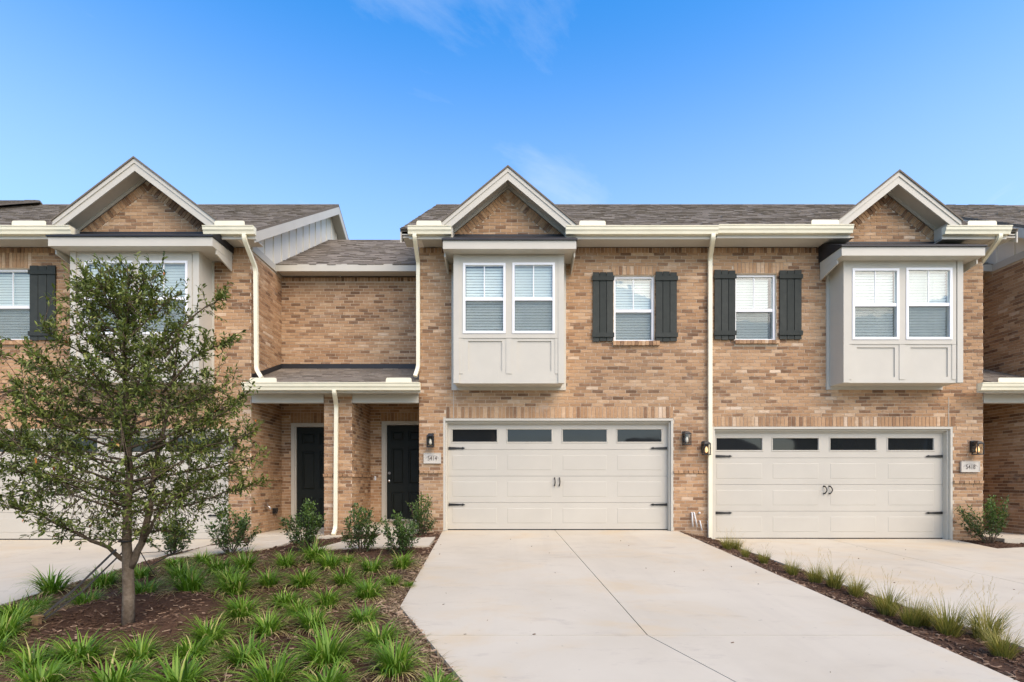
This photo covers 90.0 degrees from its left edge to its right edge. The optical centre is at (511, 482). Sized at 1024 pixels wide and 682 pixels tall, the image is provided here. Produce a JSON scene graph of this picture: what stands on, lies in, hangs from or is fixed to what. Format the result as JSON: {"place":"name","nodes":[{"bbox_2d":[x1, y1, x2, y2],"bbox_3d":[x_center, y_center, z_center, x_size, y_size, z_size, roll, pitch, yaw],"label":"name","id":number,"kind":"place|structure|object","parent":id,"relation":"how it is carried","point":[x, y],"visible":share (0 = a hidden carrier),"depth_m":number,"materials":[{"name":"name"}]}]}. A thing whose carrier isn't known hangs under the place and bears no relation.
{"place":"outdoors","nodes":[
{"label":"outdoors","id":0,"kind":"place"},
{"bbox_2d":[0,539,222,605],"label":"driveway","id":1,"kind":"structure","parent":0,"point":[19,559],"depth_m":8.27,"materials":[{"name":"concrete"}]},
{"bbox_2d":[0,156,362,539],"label":"townhouse","id":2,"kind":"structure","parent":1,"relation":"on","point":[128,209],"depth_m":10.40,"materials":[{"name":"brown brick"}]},
{"bbox_2d":[0,269,29,339],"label":"window","id":3,"kind":"structure","parent":2,"relation":"in","point":[7,308],"depth_m":10.55,"materials":[{"name":"white plastic"}]},
{"bbox_2d":[84,261,132,333],"bbox_3d":[-7.810,-3.586,9.962,0.929,1.425,0.115,0,0,0],"label":"window","id":4,"kind":"structure","parent":2,"relation":"in","point":[94,271],"depth_m":10.00,"materials":[{"name":"white plastic"}]},
{"bbox_2d":[0,435,223,539],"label":"garage door","id":5,"kind":"structure","parent":2,"relation":"in","point":[11,528],"depth_m":10.55,"materials":[{"name":"white metal"}]},
{"bbox_2d":[45,232,233,389],"bbox_3d":[-7.218,-3.487,10.075,3.150,3.195,0.850,0,0,0],"label":"bay window","id":6,"kind":"structure","parent":2,"relation":"in","point":[201,251],"depth_m":9.92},
{"bbox_2d":[138,261,187,333],"bbox_3d":[-6.754,-3.586,9.962,0.948,1.425,0.115,0,0,0],"label":"window","id":7,"kind":"structure","parent":2,"relation":"in","point":[171,267],"depth_m":10.00,"materials":[{"name":"white plastic"}]},
{"bbox_2d":[297,427,323,526],"bbox_3d":[-4.485,-0.126,11.838,0.984,2.308,0.045,0,0,0],"label":"front door","id":8,"kind":"structure","parent":2,"relation":"in","point":[310,440],"depth_m":11.82,"materials":[{"name":"black paint"}]},
{"bbox_2d":[0,531,460,681],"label":"bark mulch","id":9,"kind":"object","parent":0,"point":[113,625],"visible":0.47,"depth_m":5.00,"materials":[{"name":"wood"}]},
{"bbox_2d":[0,623,26,661],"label":"lily turf","id":10,"kind":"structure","parent":9,"relation":"on","point":[3,645],"depth_m":3.98,"materials":[{"name":"plant"}]},
{"bbox_2d":[0,601,44,642],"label":"lily turf","id":11,"kind":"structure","parent":9,"relation":"on","point":[5,626],"depth_m":4.29,"materials":[{"name":"plant"}]},
{"bbox_2d":[0,592,58,627],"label":"lily turf","id":12,"kind":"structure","parent":9,"relation":"on","point":[12,609],"depth_m":4.66,"materials":[{"name":"plant"}]},
{"bbox_2d":[12,591,62,611],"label":"lily turf","id":13,"kind":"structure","parent":9,"relation":"on","point":[40,602],"depth_m":5.15,"materials":[{"name":"plant"}]},
{"bbox_2d":[30,615,44,624],"bbox_3d":[-4.179,1.290,4.508,0.080,0.245,0.055,0,0,0],"label":"timber stake","id":14,"kind":"object","parent":9,"relation":"on","point":[37,619],"visible":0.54,"depth_m":4.48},
{"bbox_2d":[42,549,116,617],"bbox_3d":[-3.957,0.921,4.670,0.564,0.596,0.009,0,0,-38],"label":"guy strap","id":15,"kind":"object","parent":14,"relation":"attached to","point":[80,583],"visible":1,"depth_m":4.68,"materials":[{"name":"fabric"}]},
{"bbox_2d":[44,552,121,619],"bbox_3d":[-3.940,0.940,4.732,0.569,0.557,0.044,0,0,-44],"label":"guy strap","id":16,"kind":"object","parent":14,"relation":"attached to","point":[93,580],"visible":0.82,"depth_m":4.71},
{"bbox_2d":[0,633,75,679],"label":"lily turf","id":17,"kind":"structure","parent":9,"relation":"on","point":[17,656],"depth_m":3.75,"materials":[{"name":"plant"}]},
{"bbox_2d":[12,564,86,597],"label":"lily turf","id":18,"kind":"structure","parent":9,"relation":"on","point":[51,586],"depth_m":5.84,"materials":[{"name":"plant"}]},
{"bbox_2d":[0,650,100,681],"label":"lily turf","id":19,"kind":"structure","parent":9,"relation":"on","point":[39,674],"depth_m":3.35,"materials":[{"name":"plant"}]},
{"bbox_2d":[30,625,128,673],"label":"lily turf","id":20,"kind":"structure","parent":9,"relation":"on","point":[88,651],"depth_m":3.76,"materials":[{"name":"plant"}]},
{"bbox_2d":[56,584,109,607],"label":"lily turf","id":21,"kind":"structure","parent":9,"relation":"on","point":[82,599],"depth_m":5.28,"materials":[{"name":"plant"}]},
{"bbox_2d":[49,643,168,681],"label":"lily turf","id":22,"kind":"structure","parent":9,"relation":"on","point":[120,674],"depth_m":3.35,"materials":[{"name":"plant"}]},
{"bbox_2d":[77,567,141,589],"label":"lily turf","id":23,"kind":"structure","parent":9,"relation":"on","point":[102,580],"depth_m":6.16,"materials":[{"name":"plant"}]},
{"bbox_2d":[0,251,274,625],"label":"oak tree","id":24,"kind":"object","parent":9,"relation":"on","point":[121,415],"visible":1,"depth_m":4.72,"materials":[{"name":"green plant"}]},
{"bbox_2d":[101,627,175,667],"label":"lily turf","id":25,"kind":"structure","parent":9,"relation":"on","point":[137,650],"depth_m":3.86,"materials":[{"name":"plant"}]},
{"bbox_2d":[120,561,160,578],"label":"lily turf","id":26,"kind":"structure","parent":9,"relation":"on","point":[142,573],"depth_m":6.67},
{"bbox_2d":[115,574,174,595],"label":"lily turf","id":27,"kind":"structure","parent":9,"relation":"on","point":[141,588],"depth_m":5.72,"materials":[{"name":"plant"}]},
{"bbox_2d":[140,508,197,554],"bbox_3d":[-5.697,0.821,8.537,0.798,0.833,0.717,0,0,12],"label":"shrub","id":28,"kind":"object","parent":9,"relation":"on","point":[172,545],"visible":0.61,"depth_m":8.46,"materials":[{"name":"green plant"}]},
{"bbox_2d":[154,554,193,568],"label":"lily turf","id":29,"kind":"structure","parent":9,"relation":"on","point":[173,562],"depth_m":7.23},
{"bbox_2d":[122,643,236,681],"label":"lily turf","id":30,"kind":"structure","parent":9,"relation":"on","point":[184,673],"depth_m":3.39,"materials":[{"name":"plant"}]},
{"bbox_2d":[154,559,204,583],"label":"lily turf","id":31,"kind":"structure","parent":9,"relation":"on","point":[177,569],"depth_m":6.45,"materials":[{"name":"plant"}]},
{"bbox_2d":[155,557,219,598],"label":"lily turf","id":32,"kind":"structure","parent":9,"relation":"on","point":[193,582],"depth_m":5.69,"materials":[{"name":"plant"}]},
{"bbox_2d":[157,630,229,664],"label":"lily turf","id":33,"kind":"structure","parent":9,"relation":"on","point":[185,648],"depth_m":3.84,"materials":[{"name":"plant"}]},
{"bbox_2d":[161,608,243,647],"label":"lily turf","id":34,"kind":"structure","parent":9,"relation":"on","point":[205,631],"depth_m":4.23,"materials":[{"name":"plant"}]},
{"bbox_2d":[185,546,220,564],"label":"lily turf","id":35,"kind":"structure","parent":9,"relation":"on","point":[198,559],"depth_m":7.63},
{"bbox_2d":[192,550,236,576],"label":"lily turf","id":36,"kind":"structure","parent":9,"relation":"on","point":[217,566],"depth_m":6.82,"materials":[{"name":"plant"}]},
{"bbox_2d":[207,562,251,583],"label":"lily turf","id":37,"kind":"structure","parent":9,"relation":"on","point":[225,573],"depth_m":6.31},
{"bbox_2d":[200,503,260,554],"bbox_3d":[-4.548,0.760,8.349,0.645,0.870,0.851,0,0,32],"label":"shrub","id":38,"kind":"object","parent":9,"relation":"on","point":[242,525],"visible":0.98,"depth_m":8.32,"materials":[{"name":"green plant"}]},
{"bbox_2d":[200,566,269,596],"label":"lily turf","id":39,"kind":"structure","parent":9,"relation":"on","point":[235,585],"depth_m":5.69,"materials":[{"name":"plant"}]},
{"bbox_2d":[203,591,280,625],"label":"lily turf","id":40,"kind":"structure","parent":9,"relation":"on","point":[236,610],"depth_m":4.76,"materials":[{"name":"plant"}]},
{"bbox_2d":[205,624,281,671],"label":"lily turf","id":41,"kind":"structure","parent":9,"relation":"on","point":[236,653],"depth_m":3.80,"materials":[{"name":"plant"}]},
{"bbox_2d":[215,545,271,572],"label":"lily turf","id":42,"kind":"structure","parent":9,"relation":"on","point":[241,560],"depth_m":6.95,"materials":[{"name":"plant"}]},
{"bbox_2d":[231,603,298,642],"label":"lily turf","id":43,"kind":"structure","parent":9,"relation":"on","point":[263,626],"depth_m":4.38,"materials":[{"name":"plant"}]},
{"bbox_2d":[216,636,318,681],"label":"lily turf","id":44,"kind":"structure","parent":9,"relation":"on","point":[276,673],"depth_m":3.37,"materials":[{"name":"plant"}]},
{"bbox_2d":[248,564,290,591],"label":"lily turf","id":45,"kind":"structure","parent":9,"relation":"on","point":[269,578],"depth_m":6.01,"materials":[{"name":"plant"}]},
{"bbox_2d":[253,585,309,610],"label":"lily turf","id":46,"kind":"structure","parent":9,"relation":"on","point":[281,599],"depth_m":5.20,"materials":[{"name":"plant"}]},
{"bbox_2d":[265,545,306,568],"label":"lily turf","id":47,"kind":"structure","parent":9,"relation":"on","point":[281,561],"depth_m":7.16,"materials":[{"name":"plant"}]},
{"bbox_2d":[272,595,319,617],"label":"lily turf","id":48,"kind":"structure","parent":9,"relation":"on","point":[304,604],"depth_m":4.84,"materials":[{"name":"plant"}]},
{"bbox_2d":[272,566,328,591],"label":"lily turf","id":49,"kind":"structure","parent":9,"relation":"on","point":[305,581],"depth_m":5.95,"materials":[{"name":"plant"}]},
{"bbox_2d":[276,498,325,551],"bbox_3d":[-3.431,0.696,8.372,0.704,0.936,0.743,0,0,0],"label":"shrub","id":50,"kind":"object","parent":9,"relation":"on","point":[311,525],"visible":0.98,"depth_m":8.36,"materials":[{"name":"green plant"}]},
{"bbox_2d":[282,601,343,637],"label":"lily turf","id":51,"kind":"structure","parent":9,"relation":"on","point":[305,621],"depth_m":4.48,"materials":[{"name":"plant"}]},
{"bbox_2d":[293,536,338,563],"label":"lily turf","id":52,"kind":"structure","parent":9,"relation":"on","point":[315,553],"depth_m":7.46,"materials":[{"name":"plant"}]},
{"bbox_2d":[277,616,373,679],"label":"lily turf","id":53,"kind":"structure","parent":9,"relation":"on","point":[328,650],"depth_m":3.72,"materials":[{"name":"plant"}]},
{"bbox_2d":[285,655,367,681],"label":"lily turf","id":54,"kind":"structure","parent":9,"relation":"on","point":[332,675],"depth_m":3.33,"materials":[{"name":"plant"}]},
{"bbox_2d":[300,586,354,611],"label":"lily turf","id":55,"kind":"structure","parent":9,"relation":"on","point":[331,598],"depth_m":5.11,"materials":[{"name":"plant"}]},
{"bbox_2d":[306,546,350,569],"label":"lily turf","id":56,"kind":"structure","parent":9,"relation":"on","point":[328,561],"depth_m":7.00,"materials":[{"name":"plant"}]},
{"bbox_2d":[317,535,342,538],"bbox_3d":[-3.568,1.083,10.135,0.455,0.065,0.370,0,0,0],"label":"splash block","id":57,"kind":"object","parent":9,"relation":"on","point":[328,536],"depth_m":10.00,"materials":[{"name":"concrete"}]},
{"bbox_2d":[322,558,366,589],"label":"lily turf","id":58,"kind":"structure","parent":9,"relation":"on","point":[339,580],"depth_m":6.08,"materials":[{"name":"plant"}]},
{"bbox_2d":[340,554,364,563],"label":"lily turf","id":59,"kind":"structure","parent":9,"relation":"on","point":[348,558],"depth_m":7.35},
{"bbox_2d":[341,503,381,552],"bbox_3d":[-2.426,0.737,8.336,0.633,0.834,0.654,0,0,0],"label":"shrub","id":60,"kind":"object","parent":9,"relation":"on","point":[361,524],"visible":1,"depth_m":8.27,"materials":[{"name":"green plant"}]},
{"bbox_2d":[340,596,389,629],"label":"lily turf","id":61,"kind":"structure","parent":9,"relation":"on","point":[360,615],"depth_m":4.70,"materials":[{"name":"plant"}]},
{"bbox_2d":[338,572,398,604],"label":"lily turf","id":62,"kind":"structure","parent":9,"relation":"on","point":[367,590],"depth_m":5.43,"materials":[{"name":"plant"}]},
{"bbox_2d":[353,552,392,574],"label":"lily turf","id":63,"kind":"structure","parent":9,"relation":"on","point":[369,567],"depth_m":6.65,"materials":[{"name":"plant"}]},
{"bbox_2d":[351,617,411,652],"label":"lily turf","id":64,"kind":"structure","parent":9,"relation":"on","point":[374,632],"depth_m":4.13,"materials":[{"name":"plant"}]},
{"bbox_2d":[374,571,404,587],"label":"lily turf","id":65,"kind":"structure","parent":9,"relation":"on","point":[393,580],"depth_m":5.91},
{"bbox_2d":[354,628,437,681],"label":"lily turf","id":66,"kind":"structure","parent":9,"relation":"on","point":[398,665],"depth_m":3.51,"materials":[{"name":"plant"}]},
{"bbox_2d":[379,509,419,554],"bbox_3d":[-1.751,0.780,8.059,0.670,0.715,0.702,0,0,-34],"label":"shrub","id":67,"kind":"object","parent":9,"relation":"on","point":[403,538],"visible":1,"depth_m":8.04,"materials":[{"name":"green plant"}]},
{"bbox_2d":[383,549,425,570],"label":"lily turf","id":68,"kind":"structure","parent":9,"relation":"on","point":[403,564],"depth_m":6.82,"materials":[{"name":"plant"}]},
{"bbox_2d":[397,580,416,588],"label":"lily turf","id":69,"kind":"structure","parent":9,"relation":"on","point":[407,584],"depth_m":5.90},
{"bbox_2d":[404,492,437,534],"bbox_3d":[-1.798,0.609,9.986,0.665,0.858,0.559,0,0,0],"label":"shrub","id":70,"kind":"object","parent":9,"relation":"on","point":[420,519],"visible":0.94,"depth_m":9.93,"materials":[{"name":"green plant"}]},
{"bbox_2d":[409,662,462,681],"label":"lily turf","id":71,"kind":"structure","parent":9,"relation":"on","point":[437,678],"depth_m":3.33,"materials":[{"name":"plant"}]},
{"bbox_2d":[165,534,322,558],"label":"walkway","id":72,"kind":"structure","parent":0,"point":[259,543],"depth_m":9.13,"materials":[{"name":"concrete"}]},
{"bbox_2d":[312,532,434,549],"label":"walkway","id":73,"kind":"structure","parent":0,"point":[425,542],"depth_m":8.93,"materials":[{"name":"concrete"}]},
{"bbox_2d":[0,0,1023,239],"label":"sky","id":74,"kind":"structure","parent":0,"point":[387,112],"materials":[{"name":"blue"}]},
{"bbox_2d":[400,530,1018,681],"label":"driveway","id":75,"kind":"structure","parent":0,"point":[616,608],"depth_m":4.72,"materials":[{"name":"concrete"}]},
{"bbox_2d":[681,531,1023,681],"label":"bark mulch","id":76,"kind":"object","parent":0,"point":[854,599],"visible":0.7,"depth_m":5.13,"materials":[{"name":"wood"}]},
{"bbox_2d":[716,525,738,549],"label":"ornamental grass","id":77,"kind":"object","parent":76,"relation":"on","point":[728,545],"depth_m":8.62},
{"bbox_2d":[730,528,742,549],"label":"ornamental grass","id":78,"kind":"object","parent":76,"relation":"on","point":[736,547],"depth_m":8.98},
{"bbox_2d":[739,543,753,557],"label":"ornamental grass","id":79,"kind":"object","parent":76,"relation":"on","point":[744,553],"depth_m":7.76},
{"bbox_2d":[753,546,773,563],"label":"ornamental grass","id":80,"kind":"object","parent":76,"relation":"on","point":[764,559],"depth_m":7.48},
{"bbox_2d":[779,549,804,575],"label":"ornamental grass","id":81,"kind":"object","parent":76,"relation":"on","point":[793,570],"depth_m":6.74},
{"bbox_2d":[794,550,828,582],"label":"ornamental grass","id":82,"kind":"object","parent":76,"relation":"on","point":[815,577],"depth_m":6.34,"materials":[{"name":"plant"}]},
{"bbox_2d":[816,554,859,588],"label":"ornamental grass","id":83,"kind":"object","parent":76,"relation":"on","point":[836,583],"depth_m":6.08,"materials":[{"name":"plant"}]},
{"bbox_2d":[834,561,877,597],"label":"ornamental grass","id":84,"kind":"object","parent":76,"relation":"on","point":[855,589],"depth_m":5.82,"materials":[{"name":"plant"}]},
{"bbox_2d":[859,566,915,615],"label":"ornamental grass","id":85,"kind":"object","parent":76,"relation":"on","point":[883,607],"depth_m":4.99,"materials":[{"name":"plant"}]},
{"bbox_2d":[884,579,936,626],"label":"ornamental grass","id":86,"kind":"object","parent":76,"relation":"on","point":[910,619],"depth_m":4.70,"materials":[{"name":"plant"}]},
{"bbox_2d":[897,580,946,627],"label":"ornamental grass","id":87,"kind":"object","parent":76,"relation":"on","point":[927,623],"depth_m":4.69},
{"bbox_2d":[916,580,989,637],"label":"ornamental grass","id":88,"kind":"object","parent":76,"relation":"on","point":[949,625],"depth_m":4.43,"materials":[{"name":"plant"}]},
{"bbox_2d":[942,577,1022,642],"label":"ornamental grass","id":89,"kind":"object","parent":76,"relation":"on","point":[983,618],"depth_m":4.43,"materials":[{"name":"plant"}]},
{"bbox_2d":[971,604,1023,659],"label":"ornamental grass","id":90,"kind":"object","parent":76,"relation":"on","point":[1002,648],"depth_m":3.89,"materials":[{"name":"plant"}]},
{"bbox_2d":[717,539,1023,647],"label":"driveway","id":91,"kind":"structure","parent":0,"point":[948,566],"depth_m":7.62,"materials":[{"name":"concrete"}]},
{"bbox_2d":[640,169,1018,540],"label":"townhouse","id":92,"kind":"structure","parent":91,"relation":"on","point":[847,364],"depth_m":10.39,"materials":[{"name":"brown brick"}]},
{"bbox_2d":[702,441,710,454],"bbox_3d":[3.900,-0.700,10.295,0.136,0.288,0.181,0,0,0],"label":"wall lantern","id":93,"kind":"object","parent":92,"relation":"attached to","point":[704,447],"depth_m":10.25,"materials":[{"name":"black metal"}]},
{"bbox_2d":[735,275,774,339],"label":"window","id":94,"kind":"structure","parent":92,"relation":"in","point":[753,285],"depth_m":10.54,"materials":[{"name":"white plastic"}]},
{"bbox_2d":[715,433,942,538],"bbox_3d":[6.521,0.045,10.537,4.708,2.216,0.125,0,0,0],"label":"garage door","id":95,"kind":"structure","parent":92,"relation":"in","point":[761,511],"depth_m":10.55,"materials":[{"name":"white metal"}]},
{"bbox_2d":[852,268,898,339],"bbox_3d":[7.042,-3.462,9.962,0.904,1.375,0.115,0,0,0],"label":"window","id":96,"kind":"structure","parent":92,"relation":"in","point":[874,275],"depth_m":10.00,"materials":[{"name":"white plastic"}]},
{"bbox_2d":[818,242,987,389],"bbox_3d":[7.591,-3.385,10.075,2.750,3.000,0.850,0,0,0],"label":"bay window","id":97,"kind":"structure","parent":92,"relation":"in","point":[901,364],"depth_m":9.93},
{"bbox_2d":[906,268,952,339],"bbox_3d":[8.077,-3.468,9.962,0.892,1.387,0.115,0,0,0],"label":"window","id":98,"kind":"structure","parent":92,"relation":"in","point":[918,280],"depth_m":10.00,"materials":[{"name":"white plastic"}]},
{"bbox_2d":[960,461,979,471],"bbox_3d":[9.275,-0.325,10.367,0.377,0.221,0.036,0,0,0],"label":"address plaque","id":99,"kind":"object","parent":92,"relation":"attached to","point":[969,466],"visible":1,"depth_m":10.36,"materials":[{"name":"stone"}]},
{"bbox_2d":[970,441,983,454],"bbox_3d":[9.347,-0.706,10.295,0.136,0.288,0.181,0,0,0],"label":"wall lantern","id":100,"kind":"object","parent":92,"relation":"attached to","point":[973,448],"depth_m":10.29,"materials":[{"name":"black metal"}]},
{"bbox_2d":[960,540,1023,548],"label":"planting bed","id":101,"kind":"object","parent":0,"point":[1007,544],"visible":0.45,"depth_m":9.81,"materials":[{"name":"soil"}]},
{"bbox_2d":[954,495,1009,542],"bbox_3d":[9.218,0.708,9.985,0.896,0.966,0.774,0,0,0],"label":"shrub","id":102,"kind":"object","parent":101,"relation":"on","point":[992,519],"visible":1,"depth_m":9.82,"materials":[{"name":"green plant"}]},
{"label":"ground","id":103,"kind":"structure","parent":0,"visible":0},
{"bbox_2d":[0,200,50,247],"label":"townhouse","id":104,"kind":"structure","parent":103,"relation":"on","point":[4,204],"depth_m":14.44,"materials":[{"name":"concrete"}]},
{"bbox_2d":[241,165,718,538],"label":"townhouse","id":105,"kind":"structure","parent":103,"relation":"on","point":[532,357],"depth_m":10.39,"materials":[{"name":"brown brick"}]},
{"bbox_2d":[387,425,418,518],"bbox_3d":[-2.439,-0.243,11.802,0.924,2.163,0.116,0,0,0],"label":"front door","id":106,"kind":"structure","parent":105,"relation":"in","point":[402,440],"depth_m":11.82,"materials":[{"name":"black paint"}]},
{"bbox_2d":[426,433,433,447],"bbox_3d":[-1.638,-0.856,10.295,0.136,0.288,0.181,0,0,0],"label":"wall lantern","id":107,"kind":"object","parent":105,"relation":"attached to","point":[429,438],"depth_m":10.26,"materials":[{"name":"black metal"}]},
{"bbox_2d":[424,453,440,463],"bbox_3d":[-1.612,-0.497,10.367,0.351,0.214,0.036,0,0,0],"label":"address plaque","id":108,"kind":"object","parent":105,"relation":"attached to","point":[432,458],"visible":1,"depth_m":10.36,"materials":[{"name":"stone"}]},
{"bbox_2d":[463,263,505,333],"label":"window","id":109,"kind":"structure","parent":105,"relation":"in","point":[469,297],"depth_m":10.01,"materials":[{"name":"white plastic"}]},
{"bbox_2d":[442,234,577,389],"bbox_3d":[-0.045,-3.455,10.075,2.563,3.160,0.850,0,0,0],"label":"bay window","id":110,"kind":"structure","parent":105,"relation":"in","point":[508,361],"depth_m":9.92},
{"bbox_2d":[512,262,554,333],"bbox_3d":[0.418,-3.577,9.962,0.824,1.369,0.115,0,0,0],"label":"window","id":111,"kind":"structure","parent":105,"relation":"in","point":[517,267],"depth_m":10.00,"materials":[{"name":"white plastic"}]},
{"bbox_2d":[448,424,667,529],"bbox_3d":[0.943,-0.129,10.538,4.536,2.205,0.125,0,0,0],"label":"garage door","id":112,"kind":"structure","parent":105,"relation":"in","point":[487,462],"depth_m":10.55,"materials":[{"name":"white metal"}]},
{"bbox_2d":[614,276,653,340],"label":"window","id":113,"kind":"structure","parent":105,"relation":"in","point":[621,309],"depth_m":10.55,"materials":[{"name":"white plastic"}]},
{"bbox_2d":[682,431,691,444],"bbox_3d":[3.510,-0.901,10.295,0.136,0.288,0.181,0,0,0],"label":"wall lantern","id":114,"kind":"object","parent":105,"relation":"attached to","point":[685,436],"depth_m":10.27,"materials":[{"name":"black metal"}]},
{"bbox_2d":[946,204,1023,543],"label":"townhouse","id":115,"kind":"structure","parent":103,"relation":"on","point":[1000,387],"depth_m":11.13,"materials":[{"name":"brick"}]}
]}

